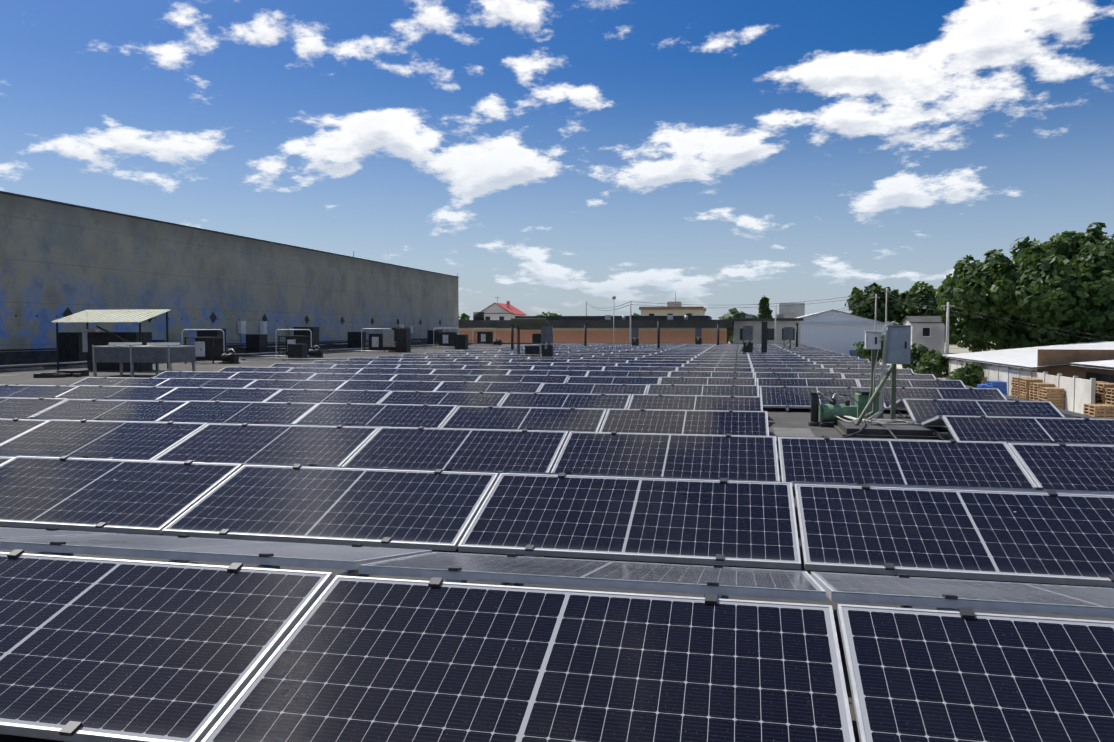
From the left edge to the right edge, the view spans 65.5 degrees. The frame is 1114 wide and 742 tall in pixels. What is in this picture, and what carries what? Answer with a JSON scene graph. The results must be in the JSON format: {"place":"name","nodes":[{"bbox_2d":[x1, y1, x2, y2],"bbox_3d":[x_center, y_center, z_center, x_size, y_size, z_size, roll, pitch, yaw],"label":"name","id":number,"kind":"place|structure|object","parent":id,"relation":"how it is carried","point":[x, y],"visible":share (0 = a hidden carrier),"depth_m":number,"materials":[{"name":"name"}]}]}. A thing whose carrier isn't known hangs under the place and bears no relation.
{"place":"outdoors","nodes":[
{"label":"outdoors","id":0,"kind":"place"},
{"bbox_2d":[481,303,526,319],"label":"red roof house","id":1,"kind":"structure","parent":0,"point":[498,308],"depth_m":155.40,"materials":[{"name":"paint"}]},
{"bbox_2d":[0,343,1113,741],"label":"building roof","id":2,"kind":"structure","parent":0,"point":[790,419],"depth_m":11.30,"materials":[{"name":"concrete"}]},
{"bbox_2d":[52,309,501,376],"bbox_3d":[-12.644,-2.142,51.791,9.534,2.099,54.408,0,3,7],"label":"rooftop equipment","id":3,"kind":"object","parent":2,"relation":"on","point":[131,352],"depth_m":29.59,"materials":[{"name":"black metal"}]},
{"bbox_2d":[0,343,959,451],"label":"roof patches and pipes","id":4,"kind":"object","parent":2,"relation":"on","point":[800,432],"visible":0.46,"depth_m":29.42,"materials":[{"name":"black metal"}]},
{"bbox_2d":[33,327,947,447],"bbox_3d":[-3.286,-1.145,37.175,31.200,1.549,66.220,1,3,12],"label":"hvac unit","id":5,"kind":"object","parent":2,"relation":"on","point":[70,347],"visible":0.15,"depth_m":41.26,"materials":[{"name":"metal"}]},
{"bbox_2d":[0,343,1113,741],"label":"solar array","id":6,"kind":"object","parent":2,"relation":"on","point":[388,465],"visible":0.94,"depth_m":4.69,"materials":[{"name":"glass"}]},
{"bbox_2d":[510,318,798,356],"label":"array cabinet poles","id":7,"kind":"object","parent":2,"relation":"on","point":[542,325],"visible":0.69,"depth_m":39.17,"materials":[{"name":"black metal"}]},
{"bbox_2d":[808,321,937,438],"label":"roof equipment","id":8,"kind":"structure","parent":2,"relation":"on","point":[846,419],"depth_m":11.99,"materials":[{"name":"grey metal"}]},
{"bbox_2d":[0,0,1113,324],"label":"sky","id":9,"kind":"structure","parent":0,"point":[554,156],"materials":[{"name":"blue"}]},
{"bbox_2d":[459,312,732,342],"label":"brick building","id":10,"kind":"structure","parent":0,"point":[570,329],"depth_m":96.84,"materials":[{"name":"orange brick"}]},
{"bbox_2d":[777,303,804,317],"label":"grey block","id":11,"kind":"structure","parent":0,"point":[794,310],"depth_m":192.96,"materials":[{"name":"grey concrete"}]},
{"bbox_2d":[728,339,995,362],"bbox_3d":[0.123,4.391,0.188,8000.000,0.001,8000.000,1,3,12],"label":"ground","id":12,"kind":"structure","parent":0,"point":[954,349],"depth_m":189.51,"materials":[{"name":"beige concrete"}]},
{"bbox_2d":[0,191,458,366],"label":"warehouse wall","id":13,"kind":"structure","parent":12,"relation":"on","point":[57,258],"depth_m":42.57,"materials":[{"name":"paint"}]},
{"bbox_2d":[0,250,457,350],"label":"wall fittings","id":14,"kind":"object","parent":13,"relation":"attached to","point":[241,326],"depth_m":47.75,"materials":[{"name":"black metal"}]},
{"bbox_2d":[639,302,705,315],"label":"beige building","id":15,"kind":"structure","parent":12,"relation":"on","point":[675,308],"depth_m":158.91,"materials":[{"name":"beige paint"}]},
{"bbox_2d":[484,292,889,323],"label":"distant buildings","id":16,"kind":"structure","parent":12,"relation":"on","point":[608,317],"depth_m":128.15,"materials":[{"name":"brick"}]},
{"bbox_2d":[459,308,1002,344],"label":"distant tree line","id":17,"kind":"object","parent":12,"relation":"on","point":[735,312],"depth_m":207.40,"materials":[{"name":"green plant"}]},
{"bbox_2d":[758,295,772,317],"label":"poplar","id":18,"kind":"object","parent":12,"relation":"on","point":[765,311],"visible":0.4,"depth_m":136.26,"materials":[{"name":"green plant"}]},
{"bbox_2d":[731,318,803,343],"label":"building","id":19,"kind":"structure","parent":12,"relation":"on","point":[756,323],"depth_m":97.05,"materials":[{"name":"grey"}]},
{"bbox_2d":[586,288,954,364],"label":"utility poles","id":20,"kind":"object","parent":12,"relation":"on","point":[947,330],"visible":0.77,"depth_m":90.51,"materials":[{"name":"concrete"}]},
{"bbox_2d":[586,291,1113,341],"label":"overhead wires","id":21,"kind":"object","parent":20,"relation":"hanging from","point":[853,307],"visible":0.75,"depth_m":95.22,"materials":[{"name":"black"}]},
{"bbox_2d":[797,309,888,358],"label":"blue grey warehouse","id":22,"kind":"structure","parent":12,"relation":"on","point":[839,338],"depth_m":130.01,"materials":[{"name":"blue"}]},
{"bbox_2d":[845,282,904,324],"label":"tree","id":23,"kind":"object","parent":12,"relation":"on","point":[894,309],"visible":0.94,"depth_m":154.24,"materials":[{"name":"green plant"}]},
{"bbox_2d":[894,281,940,324],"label":"tree","id":24,"kind":"object","parent":12,"relation":"on","point":[915,293],"visible":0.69,"depth_m":158.65,"materials":[{"name":"green plant"}]},
{"bbox_2d":[915,300,962,339],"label":"tree","id":25,"kind":"object","parent":12,"relation":"on","point":[932,304],"visible":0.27,"depth_m":155.79,"materials":[{"name":"green plant"}]},
{"bbox_2d":[881,363,903,368],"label":"yard pavement","id":26,"kind":"structure","parent":0,"point":[899,366],"depth_m":102.62,"materials":[{"name":"concrete"}]},
{"bbox_2d":[852,335,898,364],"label":"bush","id":27,"kind":"object","parent":26,"relation":"on","point":[863,352],"visible":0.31,"depth_m":86.88,"materials":[{"name":"green plant"}]},
{"bbox_2d":[902,343,938,373],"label":"bush","id":28,"kind":"object","parent":26,"relation":"on","point":[916,353],"visible":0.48,"depth_m":74.57,"materials":[{"name":"green plant"}]},
{"bbox_2d":[915,350,948,377],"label":"bush","id":29,"kind":"object","parent":26,"relation":"on","point":[936,365],"visible":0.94,"depth_m":67.31,"materials":[{"name":"green plant"}]},
{"bbox_2d":[949,362,983,387],"bbox_3d":[27.409,0.506,57.729,2.396,2.240,2.366,2,4,38],"label":"bush","id":30,"kind":"object","parent":26,"relation":"on","point":[967,374],"visible":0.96,"depth_m":57.06,"materials":[{"name":"green plant"}]},
{"bbox_2d":[914,355,1095,413],"bbox_3d":[29.389,0.327,62.393,0.180,2.150,46.200,1,3,12],"label":"concrete fence","id":31,"kind":"object","parent":26,"relation":"on","point":[1079,393],"visible":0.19,"depth_m":44.41,"materials":[{"name":"white concrete"}]},
{"bbox_2d":[935,222,1113,351],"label":"tree","id":32,"kind":"object","parent":26,"relation":"on","point":[1064,280],"visible":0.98,"depth_m":71.69,"materials":[{"name":"green plant"}]},
{"bbox_2d":[943,341,1113,382],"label":"yard sheds","id":33,"kind":"object","parent":26,"relation":"on","point":[1087,360],"visible":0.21,"depth_m":47.45,"materials":[{"name":"white metal"}]},
{"bbox_2d":[977,377,1113,417],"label":"pallet stacks","id":34,"kind":"object","parent":26,"relation":"on","point":[1028,388],"visible":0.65,"depth_m":43.20,"materials":[{"name":"brown wood"}]},
{"bbox_2d":[901,316,944,354],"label":"grey house","id":35,"kind":"structure","parent":0,"point":[928,331],"depth_m":100.28,"materials":[{"name":"grey"}]}
]}

